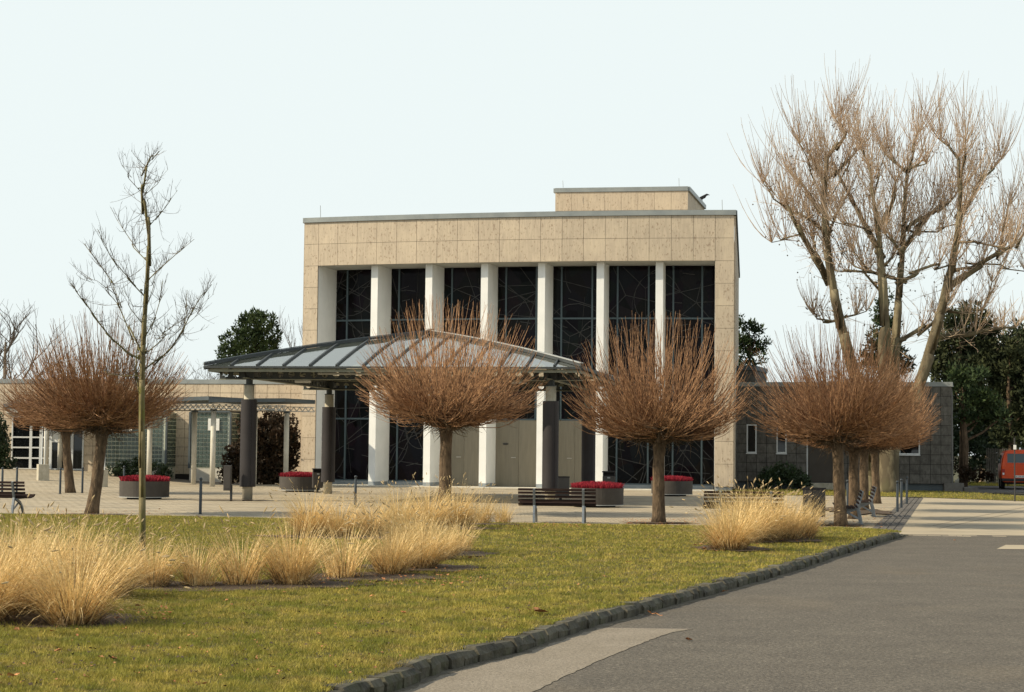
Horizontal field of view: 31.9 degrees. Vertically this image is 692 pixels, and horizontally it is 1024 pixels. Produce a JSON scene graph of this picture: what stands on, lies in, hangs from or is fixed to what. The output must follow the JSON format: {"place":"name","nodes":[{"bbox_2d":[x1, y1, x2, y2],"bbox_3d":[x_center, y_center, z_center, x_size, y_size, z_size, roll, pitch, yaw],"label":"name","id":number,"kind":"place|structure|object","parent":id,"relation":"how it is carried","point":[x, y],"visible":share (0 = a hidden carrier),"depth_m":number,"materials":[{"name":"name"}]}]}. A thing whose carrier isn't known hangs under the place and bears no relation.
{"place":"outdoors","nodes":[
{"label":"outdoors","id":0,"kind":"place"},
{"bbox_2d":[0,512,901,691],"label":"lawn","id":1,"kind":"structure","parent":0,"point":[639,558],"depth_m":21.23,"materials":[{"name":"plant"}]},
{"bbox_2d":[0,503,81,624],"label":"grass clump","id":2,"kind":"object","parent":1,"relation":"on","point":[3,594],"visible":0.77,"depth_m":16.02,"materials":[{"name":"plant"}]},
{"bbox_2d":[0,493,84,563],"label":"grass clump","id":3,"kind":"object","parent":1,"relation":"on","point":[18,522],"visible":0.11,"depth_m":20.97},
{"bbox_2d":[3,605,101,620],"bbox_3d":[-4.706,2.515,16.941,1.862,0.001,1.917,1,-3,0],"label":"soil bed","id":4,"kind":"object","parent":1,"relation":"on","point":[26,617],"visible":0.11,"depth_m":16.50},
{"bbox_2d":[0,501,102,614],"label":"grass clump","id":5,"kind":"object","parent":4,"relation":"on","point":[23,569],"visible":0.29,"depth_m":16.75,"materials":[{"name":"plant"}]},
{"bbox_2d":[0,504,114,595],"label":"grass clump","id":6,"kind":"object","parent":1,"relation":"on","point":[39,546],"visible":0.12,"depth_m":18.81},
{"bbox_2d":[0,495,145,580],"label":"grass clump","id":7,"kind":"object","parent":1,"relation":"on","point":[83,541],"visible":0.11,"depth_m":20.43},
{"bbox_2d":[0,613,152,628],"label":"soil bed","id":8,"kind":"object","parent":1,"relation":"on","point":[35,622],"visible":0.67,"depth_m":16.05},
{"bbox_2d":[0,513,200,626],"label":"grass clump","id":9,"kind":"object","parent":1,"relation":"on","point":[81,605],"visible":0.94,"depth_m":15.78,"materials":[{"name":"plant"}]},
{"bbox_2d":[45,510,187,601],"bbox_3d":[-4.207,2.198,18.694,1.833,0.963,1.736,1,-3,0],"label":"grass clump","id":10,"kind":"object","parent":1,"relation":"on","point":[113,567],"visible":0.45,"depth_m":18.64,"materials":[{"name":"plant"}]},
{"bbox_2d":[67,142,216,552],"bbox_3d":[-5.438,0.140,26.199,2.112,6.334,1.890,1,-3,0],"label":"young tree","id":11,"kind":"object","parent":1,"relation":"on","point":[143,350],"visible":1,"depth_m":26.14,"materials":[{"name":"brown plant"}]},
{"bbox_2d":[126,580,315,590],"bbox_3d":[-3.633,2.722,20.339,3.046,0.001,1.628,1,-3,0],"label":"soil bed","id":12,"kind":"object","parent":1,"relation":"on","point":[218,585],"visible":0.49,"depth_m":20.12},
{"bbox_2d":[88,514,203,587],"bbox_3d":[-4.106,2.336,20.367,1.454,0.847,1.422,1,-3,-7],"label":"grass clump","id":13,"kind":"object","parent":12,"relation":"on","point":[161,581],"visible":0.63,"depth_m":20.17,"materials":[{"name":"plant"}]},
{"bbox_2d":[143,518,241,586],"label":"grass clump","id":14,"kind":"object","parent":12,"relation":"on","point":[196,575],"visible":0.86,"depth_m":20.43,"materials":[{"name":"plant"}]},
{"bbox_2d":[224,579,374,587],"bbox_3d":[-2.438,2.764,20.874,1.587,0.001,1.474,2,-4,-28],"label":"soil bed","id":15,"kind":"object","parent":1,"relation":"on","point":[330,583],"visible":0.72,"depth_m":20.65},
{"bbox_2d":[188,506,296,584],"bbox_3d":[-3.134,2.319,20.776,1.398,0.925,1.419,-1,-4,32],"label":"grass clump","id":16,"kind":"object","parent":15,"relation":"on","point":[244,572],"visible":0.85,"depth_m":20.68,"materials":[{"name":"plant"}]},
{"bbox_2d":[218,494,375,584],"bbox_3d":[-2.635,2.267,20.879,1.824,1.086,1.864,-2,-4,33],"label":"grass clump","id":17,"kind":"object","parent":15,"relation":"on","point":[288,568],"visible":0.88,"depth_m":20.67,"materials":[{"name":"plant"}]},
{"bbox_2d":[254,535,387,538],"bbox_3d":[-2.910,3.390,31.854,3.473,0.001,1.514,1,-3,0],"label":"soil bed","id":18,"kind":"object","parent":1,"relation":"on","point":[318,536],"visible":0.24,"depth_m":31.76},
{"bbox_2d":[269,477,360,535],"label":"grass clump","id":19,"kind":"object","parent":18,"relation":"on","point":[299,517],"visible":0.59,"depth_m":32.15,"materials":[{"name":"plant"}]},
{"bbox_2d":[307,484,382,536],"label":"grass clump","id":20,"kind":"object","parent":1,"relation":"on","point":[337,523],"visible":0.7,"depth_m":31.91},
{"bbox_2d":[333,483,406,535],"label":"grass clump","id":21,"kind":"object","parent":1,"relation":"on","point":[377,520],"visible":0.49,"depth_m":32.65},
{"bbox_2d":[308,572,450,580],"bbox_3d":[-1.738,2.837,22.046,1.763,0.001,1.853,-3,-5,45],"label":"soil bed","id":22,"kind":"object","parent":1,"relation":"on","point":[391,577],"visible":0.6,"depth_m":21.97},
{"bbox_2d":[298,502,392,577],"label":"grass clump","id":23,"kind":"object","parent":22,"relation":"on","point":[348,569],"visible":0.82,"depth_m":21.95,"materials":[{"name":"plant"}]},
{"bbox_2d":[334,500,443,574],"bbox_3d":[-1.485,2.443,22.810,1.641,0.977,1.677,3,-4,-31],"label":"grass clump","id":24,"kind":"object","parent":22,"relation":"on","point":[401,563],"visible":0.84,"depth_m":22.59,"materials":[{"name":"plant"}]},
{"bbox_2d":[362,472,454,532],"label":"grass clump","id":25,"kind":"object","parent":1,"relation":"on","point":[411,511],"visible":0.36,"depth_m":33.69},
{"bbox_2d":[0,524,822,686],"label":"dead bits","id":26,"kind":"object","parent":1,"relation":"on","point":[31,683],"visible":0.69,"depth_m":14.59,"materials":[{"name":"plant"}]},
{"bbox_2d":[359,487,469,549],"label":"grass clump","id":27,"kind":"object","parent":1,"relation":"on","point":[399,523],"visible":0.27,"depth_m":26.96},
{"bbox_2d":[359,564,483,571],"bbox_3d":[-1.195,2.944,23.814,1.769,0.001,1.578,1,-3,0],"label":"soil bed","id":28,"kind":"object","parent":1,"relation":"on","point":[449,568],"visible":0.49,"depth_m":23.72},
{"bbox_2d":[368,500,477,568],"bbox_3d":[-1.249,2.530,23.872,1.736,0.963,1.833,1,-3,-6],"label":"grass clump","id":29,"kind":"object","parent":28,"relation":"on","point":[435,554],"visible":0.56,"depth_m":23.71,"materials":[{"name":"plant"}]},
{"bbox_2d":[402,509,481,560],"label":"grass clump","id":30,"kind":"object","parent":1,"relation":"on","point":[454,543],"visible":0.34,"depth_m":25.67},
{"bbox_2d":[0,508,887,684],"bbox_3d":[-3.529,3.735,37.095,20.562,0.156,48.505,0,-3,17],"label":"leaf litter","id":31,"kind":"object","parent":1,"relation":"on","point":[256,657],"visible":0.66,"depth_m":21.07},
{"bbox_2d":[431,503,490,550],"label":"grass clump","id":32,"kind":"object","parent":1,"relation":"on","point":[470,537],"visible":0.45,"depth_m":27.86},
{"bbox_2d":[442,526,495,529],"bbox_3d":[-1.630,3.639,35.932,3.032,0.001,1.807,1,-3,0],"label":"soil bed","id":33,"kind":"object","parent":1,"relation":"on","point":[468,527],"visible":0.24,"depth_m":35.98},
{"bbox_2d":[384,472,480,529],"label":"grass clump","id":34,"kind":"object","parent":33,"relation":"on","point":[441,514],"visible":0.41,"depth_m":35.17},
{"bbox_2d":[413,473,499,526],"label":"grass clump","id":35,"kind":"object","parent":33,"relation":"on","point":[464,517],"visible":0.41,"depth_m":36.32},
{"bbox_2d":[456,483,512,522],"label":"grass clump","id":36,"kind":"object","parent":1,"relation":"on","point":[485,518],"visible":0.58,"depth_m":38.58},
{"bbox_2d":[488,492,517,522],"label":"grass clump","id":37,"kind":"object","parent":1,"relation":"on","point":[504,516],"visible":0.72,"depth_m":41.38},
{"bbox_2d":[669,483,791,550],"bbox_3d":[3.521,2.777,28.993,2.191,1.160,2.453,1,-3,1],"label":"grass clump","id":38,"kind":"object","parent":1,"relation":"on","point":[731,537],"visible":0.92,"depth_m":28.88,"materials":[{"name":"plant"}]},
{"bbox_2d":[695,475,790,527],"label":"grass clump","id":39,"kind":"object","parent":1,"relation":"on","point":[727,511],"visible":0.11,"depth_m":33.55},
{"bbox_2d":[694,476,803,543],"bbox_3d":[4.216,2.905,31.598,2.373,1.246,2.247,-2,-4,39],"label":"grass clump","id":40,"kind":"object","parent":1,"relation":"on","point":[765,513],"visible":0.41,"depth_m":31.34,"materials":[{"name":"plant"}]},
{"bbox_2d":[742,478,831,539],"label":"grass clump","id":41,"kind":"object","parent":1,"relation":"on","point":[797,531],"visible":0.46,"depth_m":32.51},
{"bbox_2d":[767,537,821,541],"bbox_3d":[4.635,3.503,32.562,2.045,0.001,2.631,1,-3,0],"label":"soil bed","id":42,"kind":"object","parent":1,"relation":"on","point":[794,540],"visible":0.36,"depth_m":32.06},
{"bbox_2d":[714,479,815,542],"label":"grass clump","id":43,"kind":"object","parent":42,"relation":"on","point":[780,538],"visible":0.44,"depth_m":31.98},
{"bbox_2d":[764,482,845,538],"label":"grass clump","id":44,"kind":"object","parent":1,"relation":"on","point":[815,527],"visible":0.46,"depth_m":33.25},
{"bbox_2d":[0,469,1006,536],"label":"plaza","id":45,"kind":"structure","parent":0,"point":[184,495],"depth_m":56.30,"materials":[{"name":"concrete"}]},
{"bbox_2d":[0,411,17,468],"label":"evergreen shrub","id":46,"kind":"object","parent":45,"relation":"on","point":[6,462],"visible":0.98,"depth_m":89.14,"materials":[{"name":"green plant"}]},
{"bbox_2d":[0,481,34,513],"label":"bench","id":47,"kind":"object","parent":45,"relation":"on","point":[15,496],"visible":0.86,"depth_m":43.76,"materials":[{"name":"metal"}]},
{"bbox_2d":[36,427,49,480],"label":"pole base","id":48,"kind":"object","parent":45,"relation":"on","point":[42,473],"visible":0.76,"depth_m":76.28,"materials":[{"name":"concrete"}]},
{"bbox_2d":[0,334,133,492],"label":"ball tree","id":49,"kind":"object","parent":45,"relation":"on","point":[68,472],"visible":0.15,"depth_m":64.38,"materials":[{"name":"brown plant"}]},
{"bbox_2d":[3,308,194,513],"bbox_3d":[-10.400,1.631,44.949,4.718,5.317,4.778,1,-3,0],"label":"ball tree","id":50,"kind":"object","parent":45,"relation":"on","point":[99,411],"visible":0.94,"depth_m":44.52,"materials":[{"name":"brown plant"}]},
{"bbox_2d":[105,456,173,478],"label":"evergreen shrub","id":51,"kind":"object","parent":45,"relation":"on","point":[117,471],"visible":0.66,"depth_m":85.61,"materials":[{"name":"green plant"}]},
{"bbox_2d":[118,474,170,498],"bbox_3d":[-11.876,4.541,57.925,1.679,0.809,1.699,1,-3,0],"label":"planter","id":52,"kind":"object","parent":45,"relation":"on","point":[157,487],"visible":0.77,"depth_m":57.31,"materials":[{"name":"grey concrete"}]},
{"bbox_2d":[4,396,314,486],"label":"pergola","id":53,"kind":"object","parent":45,"relation":"on","point":[213,400],"visible":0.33,"depth_m":79.60,"materials":[{"name":"metal"}]},
{"bbox_2d":[195,499,241,499],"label":"soil bed","id":54,"kind":"object","parent":45,"relation":"on","point":[219,499],"visible":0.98,"depth_m":57.12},
{"bbox_2d":[223,465,232,500],"bbox_3d":[-9.036,4.363,57.040,0.275,1.120,0.211,1,-3,0],"label":"metal box","id":55,"kind":"object","parent":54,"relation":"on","point":[227,482],"visible":1,"depth_m":56.95,"materials":[{"name":"metal"}]},
{"bbox_2d":[278,471,319,491],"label":"planter","id":56,"kind":"object","parent":45,"relation":"on","point":[301,480],"visible":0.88,"depth_m":69.16,"materials":[{"name":"grey concrete"}]},
{"bbox_2d":[312,468,322,492],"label":"litter bin","id":57,"kind":"object","parent":45,"relation":"on","point":[316,473],"visible":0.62,"depth_m":68.19,"materials":[{"name":"metal"}]},
{"bbox_2d":[203,329,620,500],"bbox_3d":[-2.824,2.351,61.566,12.128,5.890,12.128,0,-3,9],"label":"glass canopy","id":58,"kind":"object","parent":45,"relation":"on","point":[328,367],"visible":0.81,"depth_m":57.89,"materials":[{"name":"metal"}]},
{"bbox_2d":[353,294,548,510],"bbox_3d":[-1.612,1.554,47.037,5.292,5.858,5.289,1,-3,0],"label":"ball tree","id":59,"kind":"object","parent":45,"relation":"on","point":[444,407],"visible":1,"depth_m":46.49,"materials":[{"name":"brown plant"}]},
{"bbox_2d":[300,186,739,490],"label":"hall","id":60,"kind":"structure","parent":45,"relation":"on","point":[572,272],"depth_m":81.55,"materials":[{"name":"stone"}]},
{"bbox_2d":[451,427,463,485],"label":"bronze door","id":61,"kind":"structure","parent":60,"relation":"in","point":[457,457],"depth_m":82.42,"materials":[{"name":"brown metal"}]},
{"bbox_2d":[464,426,478,485],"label":"bronze door","id":62,"kind":"structure","parent":60,"relation":"in","point":[471,441],"depth_m":82.26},
{"bbox_2d":[495,420,518,486],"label":"bronze door","id":63,"kind":"structure","parent":60,"relation":"in","point":[507,456],"depth_m":81.88,"materials":[{"name":"brown metal"}]},
{"bbox_2d":[518,420,536,486],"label":"bronze door","id":64,"kind":"structure","parent":60,"relation":"in","point":[527,428],"depth_m":81.68,"materials":[{"name":"metal"}]},
{"bbox_2d":[558,421,574,486],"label":"bronze door","id":65,"kind":"structure","parent":60,"relation":"in","point":[566,463],"depth_m":81.32,"materials":[{"name":"brown metal"}]},
{"bbox_2d":[575,421,581,481],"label":"bronze door","id":66,"kind":"structure","parent":60,"relation":"in","point":[578,431],"depth_m":81.22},
{"bbox_2d":[518,488,595,522],"bbox_3d":[1.065,3.763,42.186,1.820,0.828,0.717,0,-3,4],"label":"bench","id":67,"kind":"object","parent":45,"relation":"on","point":[535,503],"visible":0.94,"depth_m":41.96,"materials":[{"name":"metal"}]},
{"bbox_2d":[555,476,569,498],"bbox_3d":[1.608,4.676,58.287,0.431,0.877,0.402,2,-4,-20],"label":"litter bin","id":68,"kind":"object","parent":45,"relation":"on","point":[563,482],"visible":0.41,"depth_m":58.12,"materials":[{"name":"metal"}]},
{"bbox_2d":[571,481,624,507],"bbox_3d":[2.595,4.492,54.513,1.679,0.809,1.699,-1,-4,31],"label":"planter","id":69,"kind":"object","parent":45,"relation":"on","point":[609,494],"visible":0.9,"depth_m":53.89,"materials":[{"name":"grey concrete"}]},
{"bbox_2d":[562,310,756,523],"bbox_3d":[3.433,1.720,42.884,4.638,5.143,4.606,1,-3,0],"label":"ball tree","id":70,"kind":"object","parent":45,"relation":"on","point":[657,423],"visible":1,"depth_m":42.22,"materials":[{"name":"brown plant"}]},
{"bbox_2d":[650,475,693,495],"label":"planter","id":71,"kind":"object","parent":45,"relation":"on","point":[675,485],"visible":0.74,"depth_m":68.46,"materials":[{"name":"grey concrete"}]},
{"bbox_2d":[703,491,783,518],"bbox_3d":[5.331,3.760,41.378,1.820,0.828,0.717,0,-3,4],"label":"bench","id":72,"kind":"object","parent":45,"relation":"on","point":[738,494],"visible":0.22,"depth_m":41.13,"materials":[{"name":"metal"}]},
{"bbox_2d":[802,487,825,524],"bbox_3d":[7.143,3.804,42.436,0.440,0.895,0.410,3,-4,-35],"label":"litter bin","id":73,"kind":"object","parent":45,"relation":"on","point":[814,491],"visible":0.66,"depth_m":42.29,"materials":[{"name":"metal"}]},
{"bbox_2d":[741,314,929,526],"bbox_3d":[7.632,1.740,41.905,4.520,5.084,4.500,1,-3,0],"label":"ball tree","id":74,"kind":"object","parent":45,"relation":"on","point":[838,427],"visible":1,"depth_m":41.64,"materials":[{"name":"brown plant"}]},
{"bbox_2d":[833,490,863,523],"bbox_3d":[8.140,3.907,43.407,0.717,0.828,1.820,0,-3,9],"label":"bench","id":75,"kind":"object","parent":45,"relation":"on","point":[851,508],"visible":0.62,"depth_m":42.85,"materials":[{"name":"metal"}]},
{"bbox_2d":[769,340,930,518],"bbox_3d":[8.794,2.179,46.806,4.228,4.783,4.338,1,-3,0],"label":"ball tree","id":76,"kind":"object","parent":45,"relation":"on","point":[855,451],"visible":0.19,"depth_m":46.63,"materials":[{"name":"brown plant"}]},
{"bbox_2d":[860,486,876,516],"bbox_3d":[9.540,4.233,48.773,0.717,0.828,1.820,0,-3,9],"label":"bench","id":77,"kind":"object","parent":45,"relation":"on","point":[869,500],"visible":0.7,"depth_m":48.21,"materials":[{"name":"metal"}]},
{"bbox_2d":[808,352,940,509],"bbox_3d":[10.570,2.586,53.537,4.303,4.781,4.335,1,-3,0],"label":"ball tree","id":78,"kind":"object","parent":45,"relation":"on","point":[863,479],"visible":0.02,"depth_m":53.24,"materials":[{"name":"brown plant"}]},
{"bbox_2d":[872,498,922,532],"bbox_3d":[11.846,4.981,54.228,0.665,0.036,32.422,0,-3,14],"label":"sett band","id":79,"kind":"object","parent":45,"relation":"on","point":[901,517],"visible":0.79,"depth_m":48.61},
{"bbox_2d":[0,0,1023,455],"label":"sky","id":80,"kind":"structure","parent":0,"point":[265,114],"materials":[{"name":"white"}]},
{"bbox_2d":[383,456,1023,671],"bbox_3d":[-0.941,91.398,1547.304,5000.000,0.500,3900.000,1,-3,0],"label":"ground","id":81,"kind":"structure","parent":0,"point":[955,476],"depth_m":95.52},
{"bbox_2d":[0,299,79,378],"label":"bare tree","id":82,"kind":"object","parent":81,"relation":"on","point":[12,338],"visible":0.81,"depth_m":119.05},
{"bbox_2d":[0,379,301,481],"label":"wing","id":83,"kind":"structure","parent":81,"relation":"on","point":[172,443],"depth_m":88.68,"materials":[{"name":"stone"}]},
{"bbox_2d":[214,306,282,376],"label":"pine tree","id":84,"kind":"object","parent":81,"relation":"on","point":[256,333],"visible":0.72,"depth_m":107.45,"materials":[{"name":"green plant"}]},
{"bbox_2d":[216,407,300,484],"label":"red brown shrub","id":85,"kind":"object","parent":81,"relation":"on","point":[270,446],"visible":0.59,"depth_m":83.06,"materials":[{"name":"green plant"}]},
{"bbox_2d":[323,532,911,691],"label":"stone kerb","id":86,"kind":"structure","parent":81,"relation":"on","point":[415,672],"depth_m":16.55,"materials":[{"name":"stone"}]},
{"bbox_2d":[739,314,771,367],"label":"pine tree","id":87,"kind":"object","parent":81,"relation":"on","point":[747,343],"visible":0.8,"depth_m":112.09,"materials":[{"name":"green plant"}]},
{"bbox_2d":[736,365,952,490],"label":"wing","id":88,"kind":"structure","parent":81,"relation":"on","point":[926,466],"depth_m":84.11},
{"bbox_2d":[746,424,756,453],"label":"window","id":89,"kind":"structure","parent":88,"relation":"in","point":[751,433],"depth_m":84.91,"materials":[{"name":"grey"}]},
{"bbox_2d":[776,426,786,453],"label":"window","id":90,"kind":"structure","parent":88,"relation":"in","point":[781,446],"depth_m":84.52,"materials":[{"name":"grey"}]},
{"bbox_2d":[807,440,832,482],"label":"brown door","id":91,"kind":"structure","parent":88,"relation":"in","point":[819,471],"depth_m":84.05,"materials":[{"name":"grey"}]},
{"bbox_2d":[899,429,919,455],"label":"window","id":92,"kind":"structure","parent":88,"relation":"in","point":[914,451],"depth_m":82.86,"materials":[{"name":"grey"}]},
{"bbox_2d":[745,490,1023,500],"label":"grass strip","id":93,"kind":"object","parent":81,"relation":"on","point":[954,494],"depth_m":72.64,"materials":[{"name":"plant"}]},
{"bbox_2d":[754,460,812,489],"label":"evergreen shrub","id":94,"kind":"object","parent":93,"relation":"on","point":[775,473],"visible":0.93,"depth_m":82.71,"materials":[{"name":"green plant"}]},
{"bbox_2d":[727,50,895,491],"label":"plane tree","id":95,"kind":"object","parent":93,"relation":"on","point":[827,273],"visible":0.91,"depth_m":79.77,"materials":[{"name":"brown plant"}]},
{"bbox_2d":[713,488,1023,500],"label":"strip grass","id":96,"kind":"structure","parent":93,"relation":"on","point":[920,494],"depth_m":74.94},
{"bbox_2d":[786,71,1023,492],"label":"plane tree","id":97,"kind":"object","parent":93,"relation":"on","point":[889,473],"visible":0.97,"depth_m":79.07,"materials":[{"name":"brown plant"}]},
{"bbox_2d":[856,287,916,374],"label":"fir tree","id":98,"kind":"object","parent":81,"relation":"on","point":[877,323],"visible":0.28,"depth_m":104.27,"materials":[{"name":"green plant"}]},
{"bbox_2d":[833,367,942,503],"bbox_3d":[12.463,3.013,61.646,4.352,4.929,4.383,1,-3,0],"label":"ball tree","id":99,"kind":"object","parent":81,"relation":"on","point":[875,475],"visible":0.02,"depth_m":61.31,"materials":[{"name":"brown plant"}]},
{"bbox_2d":[921,299,1010,477],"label":"fir tree","id":100,"kind":"object","parent":81,"relation":"on","point":[986,347],"visible":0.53,"depth_m":99.95,"materials":[{"name":"green plant"}]},
{"bbox_2d":[954,464,995,483],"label":"brown shrub","id":101,"kind":"object","parent":81,"relation":"on","point":[981,473],"visible":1,"depth_m":91.70,"materials":[{"name":"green plant"}]},
{"bbox_2d":[928,318,1023,454],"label":"conifer","id":102,"kind":"object","parent":81,"relation":"on","point":[1019,330],"visible":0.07,"depth_m":109.51,"materials":[{"name":"green plant"}]},
{"bbox_2d":[940,360,1014,486],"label":"pine tree","id":103,"kind":"object","parent":81,"relation":"on","point":[979,399],"visible":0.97,"depth_m":92.86,"materials":[{"name":"green plant"}]},
{"bbox_2d":[958,486,1023,492],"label":"drive setts","id":104,"kind":"structure","parent":81,"relation":"on","point":[995,489],"depth_m":87.65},
{"bbox_2d":[943,482,977,491],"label":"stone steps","id":105,"kind":"structure","parent":104,"relation":"on","point":[952,486],"depth_m":82.20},
{"bbox_2d":[998,450,1023,488],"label":"parked van","id":106,"kind":"object","parent":104,"relation":"on","point":[1006,467],"visible":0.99,"depth_m":88.07,"materials":[{"name":"red paint"}]},
{"bbox_2d":[978,328,1023,485],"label":"conifer","id":107,"kind":"object","parent":81,"relation":"on","point":[1010,386],"visible":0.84,"depth_m":98.86,"materials":[{"name":"green plant"}]},
{"bbox_2d":[986,448,1022,484],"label":"picket fence","id":108,"kind":"object","parent":81,"relation":"on","point":[993,453],"visible":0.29,"depth_m":102.57,"materials":[{"name":"grey"}]},
{"bbox_2d":[533,534,1023,691],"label":"road","id":109,"kind":"structure","parent":0,"point":[927,613],"depth_m":17.11,"materials":[{"name":"asphalt"}]},
{"bbox_2d":[402,628,687,691],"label":"asphalt patch","id":110,"kind":"object","parent":109,"relation":"on","point":[537,668],"visible":1,"depth_m":14.21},
{"bbox_2d":[899,497,1023,534],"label":"path","id":111,"kind":"structure","parent":0,"point":[926,515],"depth_m":48.32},
{"label":"grass verge","id":112,"kind":"structure","parent":0,"visible":0},
{"bbox_2d":[953,412,1023,481],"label":"hedge","id":113,"kind":"object","parent":112,"relation":"on","point":[979,445],"visible":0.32,"depth_m":105.20,"materials":[{"name":"green plant"}]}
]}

